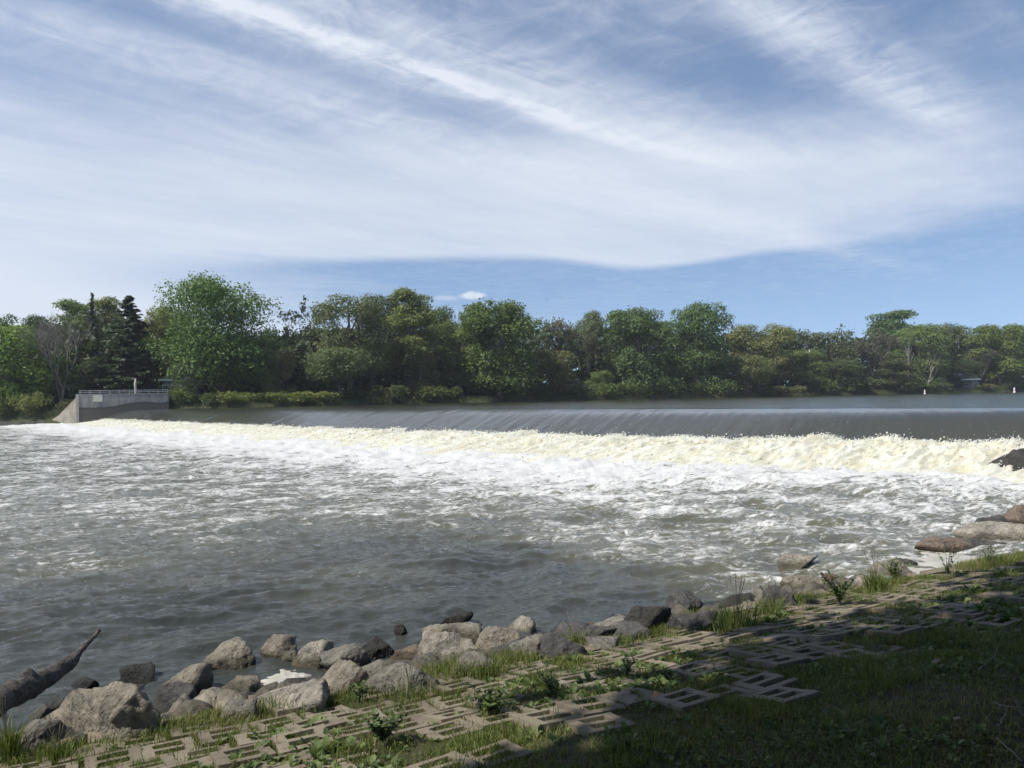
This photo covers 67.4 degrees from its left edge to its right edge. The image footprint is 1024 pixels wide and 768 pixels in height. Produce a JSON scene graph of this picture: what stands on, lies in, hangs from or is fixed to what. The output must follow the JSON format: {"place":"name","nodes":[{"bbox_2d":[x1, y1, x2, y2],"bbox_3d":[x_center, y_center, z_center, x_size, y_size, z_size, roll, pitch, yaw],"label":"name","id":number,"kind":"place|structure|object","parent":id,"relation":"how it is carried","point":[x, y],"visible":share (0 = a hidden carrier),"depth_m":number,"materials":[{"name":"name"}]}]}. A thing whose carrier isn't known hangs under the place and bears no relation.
{"place":"outdoors","nodes":[
{"label":"outdoors","id":0,"kind":"place"},
{"bbox_2d":[0,423,1023,737],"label":"river water","id":1,"kind":"structure","parent":0,"point":[168,555],"depth_m":15.86,"materials":[{"name":"liquid"}]},
{"bbox_2d":[0,629,100,716],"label":"driftwood log","id":2,"kind":"object","parent":1,"relation":"on","point":[27,684],"visible":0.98,"depth_m":6.69,"materials":[{"name":"wood"}]},
{"bbox_2d":[119,662,154,683],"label":"rock","id":3,"kind":"object","parent":1,"relation":"in","point":[142,673],"visible":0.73,"depth_m":8.18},
{"bbox_2d":[200,637,255,669],"bbox_3d":[-3.163,3.091,8.492,0.525,0.455,0.544,0,-2,-43],"label":"rock","id":4,"kind":"object","parent":1,"relation":"in","point":[235,653],"visible":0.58,"depth_m":8.44,"materials":[{"name":"stone"}]},
{"bbox_2d":[221,675,261,692],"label":"rock","id":5,"kind":"object","parent":1,"relation":"in","point":[240,683],"visible":0.53,"depth_m":7.76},
{"bbox_2d":[260,634,296,657],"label":"rock","id":6,"kind":"object","parent":1,"relation":"in","point":[276,645],"visible":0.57,"depth_m":8.77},
{"bbox_2d":[261,669,310,684],"bbox_3d":[-2.349,3.101,8.044,0.754,0.061,0.567,-2,-1,40],"label":"foam raft","id":7,"kind":"object","parent":1,"relation":"on","point":[284,674],"visible":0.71,"depth_m":8.09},
{"bbox_2d":[291,639,333,668],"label":"rock","id":8,"kind":"object","parent":1,"relation":"in","point":[308,655],"visible":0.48,"depth_m":8.46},
{"bbox_2d":[363,636,393,659],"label":"rock","id":9,"kind":"object","parent":1,"relation":"in","point":[375,647],"visible":0.68,"depth_m":8.82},
{"bbox_2d":[422,622,482,641],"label":"rock","id":10,"kind":"object","parent":1,"relation":"in","point":[470,630],"visible":0.34,"depth_m":9.29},
{"bbox_2d":[506,616,536,633],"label":"rock","id":11,"kind":"object","parent":1,"relation":"in","point":[524,623],"visible":0.49,"depth_m":9.44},
{"bbox_2d":[71,419,1023,482],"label":"whitewater","id":12,"kind":"structure","parent":1,"relation":"on","point":[802,452],"depth_m":30.32,"materials":[{"name":"liquid"}]},
{"bbox_2d":[70,416,1023,478],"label":"spray","id":13,"kind":"object","parent":12,"relation":"on","point":[678,436],"visible":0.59,"depth_m":34.46,"materials":[{"name":"liquid"}]},
{"bbox_2d":[777,553,817,570],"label":"rock","id":14,"kind":"object","parent":1,"relation":"in","point":[787,561],"visible":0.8,"depth_m":12.88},
{"bbox_2d":[779,574,824,589],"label":"rock","id":15,"kind":"object","parent":1,"relation":"in","point":[793,581],"visible":0.45,"depth_m":11.40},
{"bbox_2d":[870,552,981,574],"bbox_3d":[7.186,3.008,12.952,4.319,0.105,2.117,-1,-1,-21],"label":"foam raft","id":16,"kind":"object","parent":1,"relation":"on","point":[933,560],"visible":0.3,"depth_m":13.04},
{"bbox_2d":[0,553,1023,767],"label":"ground","id":17,"kind":"structure","parent":0,"point":[790,655],"depth_m":5.54,"materials":[{"name":"plant"}]},
{"bbox_2d":[0,697,59,764],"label":"grass tuft","id":18,"kind":"object","parent":17,"relation":"on","point":[11,741],"visible":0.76,"depth_m":5.51,"materials":[{"name":"green plant"}]},
{"bbox_2d":[15,719,87,752],"bbox_3d":[-3.438,2.692,5.825,0.709,0.319,0.322,-1,-1,-17],"label":"rock","id":19,"kind":"object","parent":17,"relation":"on","point":[42,734],"visible":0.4,"depth_m":5.76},
{"bbox_2d":[18,722,102,765],"bbox_3d":[-3.249,2.559,5.523,0.531,0.263,0.476,-1,-1,23],"label":"grass tuft","id":20,"kind":"object","parent":17,"relation":"on","point":[53,754],"visible":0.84,"depth_m":5.48,"materials":[{"name":"green plant"}]},
{"bbox_2d":[41,681,158,739],"bbox_3d":[-3.270,2.641,5.976,1.206,0.681,0.295,-1,-1,16],"label":"rock","id":21,"kind":"object","parent":17,"relation":"on","point":[120,707],"visible":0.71,"depth_m":5.87,"materials":[{"name":"stone"}]},
{"bbox_2d":[153,681,197,713],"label":"rock","id":22,"kind":"object","parent":17,"relation":"on","point":[168,695],"visible":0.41,"depth_m":7.20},
{"bbox_2d":[222,697,257,721],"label":"rock","id":23,"kind":"object","parent":17,"relation":"on","point":[234,705],"visible":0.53,"depth_m":6.11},
{"bbox_2d":[257,678,329,712],"bbox_3d":[-1.841,2.615,6.344,0.738,0.281,0.458,-5,2,6],"label":"rock","id":24,"kind":"object","parent":17,"relation":"on","point":[316,697],"visible":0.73,"depth_m":6.25,"materials":[{"name":"stone"}]},
{"bbox_2d":[322,658,368,696],"bbox_3d":[-1.552,2.660,6.738,0.582,0.418,0.323,0,-1,-25],"label":"rock","id":25,"kind":"object","parent":17,"relation":"on","point":[342,674],"visible":0.55,"depth_m":6.72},
{"bbox_2d":[359,706,407,744],"bbox_3d":[-0.850,2.284,5.094,0.302,0.243,0.325,-1,-1,0],"label":"weed","id":26,"kind":"object","parent":17,"relation":"on","point":[380,729],"visible":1,"depth_m":5.08,"materials":[{"name":"green plant"}]},
{"bbox_2d":[365,662,439,696],"bbox_3d":[-0.939,2.597,6.657,0.682,0.332,0.371,-2,-1,28],"label":"rock","id":27,"kind":"object","parent":17,"relation":"on","point":[392,674],"visible":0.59,"depth_m":6.61,"materials":[{"name":"stone"}]},
{"bbox_2d":[368,660,442,702],"bbox_3d":[-0.928,2.503,6.487,0.740,0.280,0.613,-1,-1,0],"label":"grass tuft","id":28,"kind":"object","parent":17,"relation":"on","point":[409,687],"visible":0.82,"depth_m":6.46,"materials":[{"name":"green plant"}]},
{"bbox_2d":[2,573,861,743],"bbox_3d":[-0.749,3.126,8.193,12.979,0.992,1.966,0,-1,-28],"label":"rubble","id":29,"kind":"object","parent":17,"relation":"on","point":[193,706],"depth_m":7.80,"materials":[{"name":"stone"}]},
{"bbox_2d":[162,663,213,694],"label":"rock","id":30,"kind":"object","parent":29,"relation":"on","point":[200,677],"visible":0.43,"depth_m":7.75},
{"bbox_2d":[319,643,371,670],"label":"rock","id":31,"kind":"object","parent":29,"relation":"on","point":[356,653],"visible":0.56,"depth_m":8.24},
{"bbox_2d":[415,630,477,658],"bbox_3d":[-0.697,3.033,8.588,0.787,0.537,0.487,-5,-2,2],"label":"rock","id":32,"kind":"object","parent":17,"relation":"on","point":[437,644],"visible":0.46,"depth_m":8.50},
{"bbox_2d":[449,651,491,673],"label":"rock","id":33,"kind":"object","parent":17,"relation":"on","point":[470,655],"visible":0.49,"depth_m":7.10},
{"bbox_2d":[460,648,512,680],"bbox_3d":[-0.233,2.503,6.883,0.489,0.279,0.507,-1,-1,0],"label":"grass tuft","id":34,"kind":"object","parent":17,"relation":"on","point":[488,670],"visible":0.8,"depth_m":6.86,"materials":[{"name":"green plant"}]},
{"bbox_2d":[465,680,515,714],"bbox_3d":[-0.165,2.308,5.612,0.317,0.248,0.298,0,-1,-29],"label":"weed","id":35,"kind":"object","parent":17,"relation":"on","point":[489,700],"visible":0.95,"depth_m":5.60,"materials":[{"name":"green plant"}]},
{"bbox_2d":[475,626,519,650],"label":"rock","id":36,"kind":"object","parent":17,"relation":"on","point":[490,636],"visible":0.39,"depth_m":8.64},
{"bbox_2d":[0,549,1023,767],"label":"grass","id":37,"kind":"structure","parent":17,"relation":"on","point":[445,667],"depth_m":7.05,"materials":[{"name":"plant"}]},
{"bbox_2d":[509,634,541,655],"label":"rock","id":38,"kind":"object","parent":17,"relation":"on","point":[528,643],"visible":0.45,"depth_m":7.53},
{"bbox_2d":[71,564,1023,767],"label":"ground cover","id":39,"kind":"object","parent":17,"relation":"on","point":[899,737],"visible":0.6,"depth_m":5.32,"materials":[{"name":"green plant"}]},
{"bbox_2d":[538,632,586,661],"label":"rock","id":40,"kind":"object","parent":17,"relation":"on","point":[552,644],"visible":0.53,"depth_m":7.33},
{"bbox_2d":[553,625,616,640],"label":"rock","id":41,"kind":"object","parent":17,"relation":"on","point":[604,630],"visible":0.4,"depth_m":8.06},
{"bbox_2d":[585,635,619,649],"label":"rock","id":42,"kind":"object","parent":17,"relation":"on","point":[603,642],"visible":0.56,"depth_m":7.62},
{"bbox_2d":[224,569,1023,762],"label":"seed spikes","id":43,"kind":"object","parent":17,"relation":"on","point":[705,699],"visible":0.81,"depth_m":5.61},
{"bbox_2d":[613,620,653,640],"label":"rock","id":44,"kind":"object","parent":17,"relation":"on","point":[624,627],"visible":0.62,"depth_m":7.99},
{"bbox_2d":[624,605,671,630],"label":"rock","id":45,"kind":"object","parent":17,"relation":"on","point":[650,617],"visible":0.44,"depth_m":8.26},
{"bbox_2d":[664,590,705,611],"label":"rock","id":46,"kind":"object","parent":17,"relation":"on","point":[689,600],"visible":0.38,"depth_m":10.04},
{"bbox_2d":[666,610,717,631],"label":"rock","id":47,"kind":"object","parent":17,"relation":"on","point":[692,621],"visible":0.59,"depth_m":8.14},
{"bbox_2d":[709,573,777,632],"bbox_3d":[2.390,2.272,7.992,0.736,0.592,0.764,-2,-1,42],"label":"grass tuft","id":48,"kind":"object","parent":17,"relation":"on","point":[736,620],"visible":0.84,"depth_m":8.00,"materials":[{"name":"green plant"}]},
{"bbox_2d":[746,581,793,614],"bbox_3d":[2.940,2.439,8.773,0.589,0.396,0.602,-1,-1,0],"label":"grass tuft","id":49,"kind":"object","parent":17,"relation":"on","point":[777,608],"visible":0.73,"depth_m":8.72,"materials":[{"name":"green plant"}]},
{"bbox_2d":[760,585,798,606],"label":"rock","id":50,"kind":"object","parent":17,"relation":"on","point":[790,599],"visible":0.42,"depth_m":9.02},
{"bbox_2d":[818,569,855,605],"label":"bush","id":51,"kind":"object","parent":17,"relation":"on","point":[839,594],"visible":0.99,"depth_m":8.80,"materials":[{"name":"green plant"}]},
{"bbox_2d":[855,549,896,592],"bbox_3d":[4.572,2.353,9.652,0.533,0.530,0.668,-2,-1,36],"label":"grass tuft","id":52,"kind":"object","parent":17,"relation":"on","point":[880,579],"visible":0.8,"depth_m":9.64,"materials":[{"name":"green plant"}]},
{"bbox_2d":[914,537,969,552],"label":"rock","id":53,"kind":"object","parent":17,"relation":"on","point":[935,544],"visible":0.58,"depth_m":13.85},
{"bbox_2d":[953,521,1023,540],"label":"rock","id":54,"kind":"object","parent":17,"relation":"on","point":[992,530],"visible":0.65,"depth_m":14.84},
{"bbox_2d":[987,448,1023,470],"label":"rock","id":55,"kind":"object","parent":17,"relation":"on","point":[1014,458],"visible":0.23,"depth_m":23.67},
{"bbox_2d":[0,387,1023,423],"bbox_3d":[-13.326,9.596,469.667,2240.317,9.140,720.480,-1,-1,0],"label":"bank","id":56,"kind":"structure","parent":0,"point":[47,420],"depth_m":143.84,"materials":[{"name":"plant"}]},
{"bbox_2d":[5,391,55,414],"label":"shrub","id":57,"kind":"object","parent":56,"relation":"on","point":[24,402],"visible":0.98,"depth_m":121.83,"materials":[{"name":"green plant"}]},
{"bbox_2d":[1,313,60,384],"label":"tree","id":58,"kind":"object","parent":56,"relation":"on","point":[32,319],"visible":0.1,"depth_m":153.00,"materials":[{"name":"green plant"}]},
{"bbox_2d":[0,322,70,402],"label":"young maple","id":59,"kind":"object","parent":56,"relation":"on","point":[9,386],"visible":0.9,"depth_m":125.62,"materials":[{"name":"green plant"}]},
{"bbox_2d":[18,311,101,404],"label":"dead tree","id":60,"kind":"object","parent":56,"relation":"on","point":[46,339],"visible":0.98,"depth_m":126.70,"materials":[{"name":"plant"}]},
{"bbox_2d":[49,298,105,374],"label":"tree","id":61,"kind":"object","parent":56,"relation":"on","point":[71,307],"visible":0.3,"depth_m":146.31,"materials":[{"name":"green plant"}]},
{"bbox_2d":[50,359,107,395],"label":"tree","id":62,"kind":"object","parent":56,"relation":"on","point":[73,385],"visible":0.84,"depth_m":129.64,"materials":[{"name":"green plant"}]},
{"bbox_2d":[0,393,168,425],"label":"abutment","id":63,"kind":"object","parent":56,"relation":"on","point":[79,408],"visible":0.66,"depth_m":118.86,"materials":[{"name":"concrete"}]},
{"bbox_2d":[85,295,124,383],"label":"tree","id":64,"kind":"object","parent":56,"relation":"on","point":[109,306],"visible":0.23,"depth_m":150.09,"materials":[{"name":"green plant"}]},
{"bbox_2d":[81,295,165,392],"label":"spruce","id":65,"kind":"object","parent":56,"relation":"on","point":[132,354],"visible":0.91,"depth_m":133.15,"materials":[{"name":"green plant"}]},
{"bbox_2d":[138,304,204,392],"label":"tree","id":66,"kind":"object","parent":56,"relation":"on","point":[155,323],"visible":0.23,"depth_m":138.97,"materials":[{"name":"green plant"}]},
{"bbox_2d":[142,348,204,392],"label":"tree","id":67,"kind":"object","parent":56,"relation":"on","point":[158,376],"visible":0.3,"depth_m":135.16,"materials":[{"name":"green plant"}]},
{"bbox_2d":[169,363,204,401],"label":"sapling","id":68,"kind":"object","parent":56,"relation":"on","point":[179,385],"visible":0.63,"depth_m":126.30,"materials":[{"name":"green plant"}]},
{"bbox_2d":[138,269,286,400],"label":"maple","id":69,"kind":"object","parent":56,"relation":"on","point":[209,293],"visible":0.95,"depth_m":130.75,"materials":[{"name":"green plant"}]},
{"bbox_2d":[210,391,257,403],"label":"shrub","id":70,"kind":"object","parent":56,"relation":"on","point":[228,394],"visible":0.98,"depth_m":124.72,"materials":[{"name":"green plant"}]},
{"bbox_2d":[258,345,297,393],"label":"tree","id":71,"kind":"object","parent":56,"relation":"on","point":[280,354],"visible":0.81,"depth_m":136.37,"materials":[{"name":"green plant"}]},
{"bbox_2d":[275,295,319,387],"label":"half dead tree","id":72,"kind":"object","parent":56,"relation":"on","point":[293,320],"visible":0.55,"depth_m":152.21,"materials":[{"name":"green plant"}]},
{"bbox_2d":[289,391,342,402],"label":"shrub","id":73,"kind":"object","parent":56,"relation":"on","point":[304,396],"visible":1,"depth_m":129.63,"materials":[{"name":"green plant"}]},
{"bbox_2d":[299,345,374,400],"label":"tree","id":74,"kind":"object","parent":56,"relation":"on","point":[343,368],"visible":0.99,"depth_m":133.66,"materials":[{"name":"green plant"}]},
{"bbox_2d":[301,293,395,395],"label":"willow","id":75,"kind":"object","parent":56,"relation":"on","point":[364,311],"visible":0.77,"depth_m":145.89,"materials":[{"name":"green plant"}]},
{"bbox_2d":[353,332,394,396],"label":"tree","id":76,"kind":"object","parent":56,"relation":"on","point":[381,363],"visible":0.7,"depth_m":146.17,"materials":[{"name":"green plant"}]},
{"bbox_2d":[370,384,411,400],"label":"shrub","id":77,"kind":"object","parent":56,"relation":"on","point":[394,393],"visible":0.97,"depth_m":142.37,"materials":[{"name":"green plant"}]},
{"bbox_2d":[379,286,441,396],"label":"poplar","id":78,"kind":"object","parent":56,"relation":"on","point":[413,313],"visible":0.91,"depth_m":155.27,"materials":[{"name":"green plant"}]},
{"bbox_2d":[402,341,441,394],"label":"tree","id":79,"kind":"object","parent":56,"relation":"on","point":[428,364],"visible":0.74,"depth_m":155.22,"materials":[{"name":"green plant"}]},
{"bbox_2d":[414,306,461,382],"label":"tree","id":80,"kind":"object","parent":56,"relation":"on","point":[444,317],"visible":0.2,"depth_m":176.35,"materials":[{"name":"green plant"}]},
{"bbox_2d":[428,319,496,395],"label":"tree","id":81,"kind":"object","parent":56,"relation":"on","point":[454,374],"visible":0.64,"depth_m":163.83,"materials":[{"name":"green plant"}]},
{"bbox_2d":[454,297,550,398],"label":"cottonwood","id":82,"kind":"object","parent":56,"relation":"on","point":[507,318],"visible":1,"depth_m":157.70,"materials":[{"name":"green plant"}]},
{"bbox_2d":[0,316,1023,402],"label":"woods","id":83,"kind":"object","parent":56,"relation":"on","point":[386,377],"visible":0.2,"depth_m":169.81,"materials":[{"name":"green plant"}]},
{"bbox_2d":[532,349,577,396],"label":"tree","id":84,"kind":"object","parent":56,"relation":"on","point":[558,376],"visible":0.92,"depth_m":168.56,"materials":[{"name":"green plant"}]},
{"bbox_2d":[541,317,577,355],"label":"bare tree","id":85,"kind":"object","parent":56,"relation":"on","point":[561,325],"visible":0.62,"depth_m":188.39,"materials":[{"name":"grey plant"}]},
{"bbox_2d":[580,329,598,385],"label":"tree","id":86,"kind":"object","parent":56,"relation":"on","point":[590,344],"visible":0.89,"depth_m":187.57,"materials":[{"name":"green plant"}]},
{"bbox_2d":[571,309,628,386],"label":"tree","id":87,"kind":"object","parent":56,"relation":"on","point":[594,318],"visible":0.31,"depth_m":206.14,"materials":[{"name":"green plant"}]},
{"bbox_2d":[613,379,653,396],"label":"shrub","id":88,"kind":"object","parent":56,"relation":"on","point":[628,386],"visible":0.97,"depth_m":180.95,"materials":[{"name":"green plant"}]},
{"bbox_2d":[596,305,679,394],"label":"tree","id":89,"kind":"object","parent":56,"relation":"on","point":[637,325],"visible":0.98,"depth_m":187.41,"materials":[{"name":"green plant"}]},
{"bbox_2d":[650,377,687,395],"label":"shrub","id":90,"kind":"object","parent":56,"relation":"on","point":[671,386],"visible":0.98,"depth_m":185.59,"materials":[{"name":"green plant"}]},
{"bbox_2d":[657,300,736,392],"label":"tree","id":91,"kind":"object","parent":56,"relation":"on","point":[702,351],"visible":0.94,"depth_m":197.35,"materials":[{"name":"green plant"}]},
{"bbox_2d":[701,379,744,395],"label":"shrub","id":92,"kind":"object","parent":56,"relation":"on","point":[726,386],"visible":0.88,"depth_m":193.91,"materials":[{"name":"green plant"}]},
{"bbox_2d":[721,353,779,394],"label":"tree","id":93,"kind":"object","parent":56,"relation":"on","point":[753,365],"visible":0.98,"depth_m":196.45,"materials":[{"name":"green plant"}]},
{"bbox_2d":[724,323,799,390],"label":"tree","id":94,"kind":"object","parent":56,"relation":"on","point":[739,332],"visible":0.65,"depth_m":211.97,"materials":[{"name":"green plant"}]},
{"bbox_2d":[773,349,830,391],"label":"tree","id":95,"kind":"object","parent":56,"relation":"on","point":[802,376],"visible":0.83,"depth_m":216.87,"materials":[{"name":"green plant"}]},
{"bbox_2d":[803,331,865,386],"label":"tree","id":96,"kind":"object","parent":56,"relation":"on","point":[819,336],"visible":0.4,"depth_m":233.41,"materials":[{"name":"green plant"}]},
{"bbox_2d":[813,359,863,390],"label":"tree","id":97,"kind":"object","parent":56,"relation":"on","point":[850,366],"visible":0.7,"depth_m":222.93,"materials":[{"name":"green plant"}]},
{"bbox_2d":[839,377,887,392],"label":"shrub","id":98,"kind":"object","parent":56,"relation":"on","point":[866,384],"visible":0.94,"depth_m":222.71,"materials":[{"name":"green plant"}]},
{"bbox_2d":[854,329,901,376],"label":"dying tree","id":99,"kind":"object","parent":56,"relation":"on","point":[892,341],"visible":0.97,"depth_m":236.91,"materials":[{"name":"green plant"}]},
{"bbox_2d":[862,309,922,384],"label":"tree","id":100,"kind":"object","parent":56,"relation":"on","point":[891,323],"visible":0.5,"depth_m":272.55,"materials":[{"name":"green plant"}]},
{"bbox_2d":[861,358,928,388],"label":"tree","id":101,"kind":"object","parent":56,"relation":"on","point":[888,369],"visible":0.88,"depth_m":233.94,"materials":[{"name":"green plant"}]},
{"bbox_2d":[884,323,954,384],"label":"tree","id":102,"kind":"object","parent":56,"relation":"on","point":[931,339],"visible":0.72,"depth_m":248.80,"materials":[{"name":"green plant"}]},
{"bbox_2d":[939,359,986,385],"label":"tree","id":103,"kind":"object","parent":56,"relation":"on","point":[963,363],"visible":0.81,"depth_m":256.36,"materials":[{"name":"green plant"}]},
{"bbox_2d":[945,324,1003,381],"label":"tree","id":104,"kind":"object","parent":56,"relation":"on","point":[962,334],"visible":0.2,"depth_m":270.13,"materials":[{"name":"green plant"}]},
{"bbox_2d":[960,323,1023,384],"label":"tree","id":105,"kind":"object","parent":56,"relation":"on","point":[1012,335],"visible":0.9,"depth_m":260.50,"materials":[{"name":"green plant"}]},
{"bbox_2d":[0,0,1023,408],"label":"sky","id":106,"kind":"structure","parent":0,"point":[813,165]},
{"bbox_2d":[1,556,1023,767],"bbox_3d":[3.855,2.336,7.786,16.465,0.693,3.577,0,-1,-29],"label":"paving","id":107,"kind":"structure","parent":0,"point":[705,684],"depth_m":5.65,"materials":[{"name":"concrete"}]},
{"bbox_2d":[95,408,1023,442],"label":"waterfall","id":108,"kind":"structure","parent":0,"point":[972,424],"depth_m":37.76,"materials":[{"name":"liquid"}]},
{"bbox_2d":[142,392,1023,409],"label":"upstream water","id":109,"kind":"structure","parent":0,"point":[981,400],"depth_m":67.94,"materials":[{"name":"grey liquid"}]},
{"bbox_2d":[485,620,1023,767],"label":"grass","id":110,"kind":"structure","parent":0,"point":[900,756],"depth_m":4.53,"materials":[{"name":"plant"}]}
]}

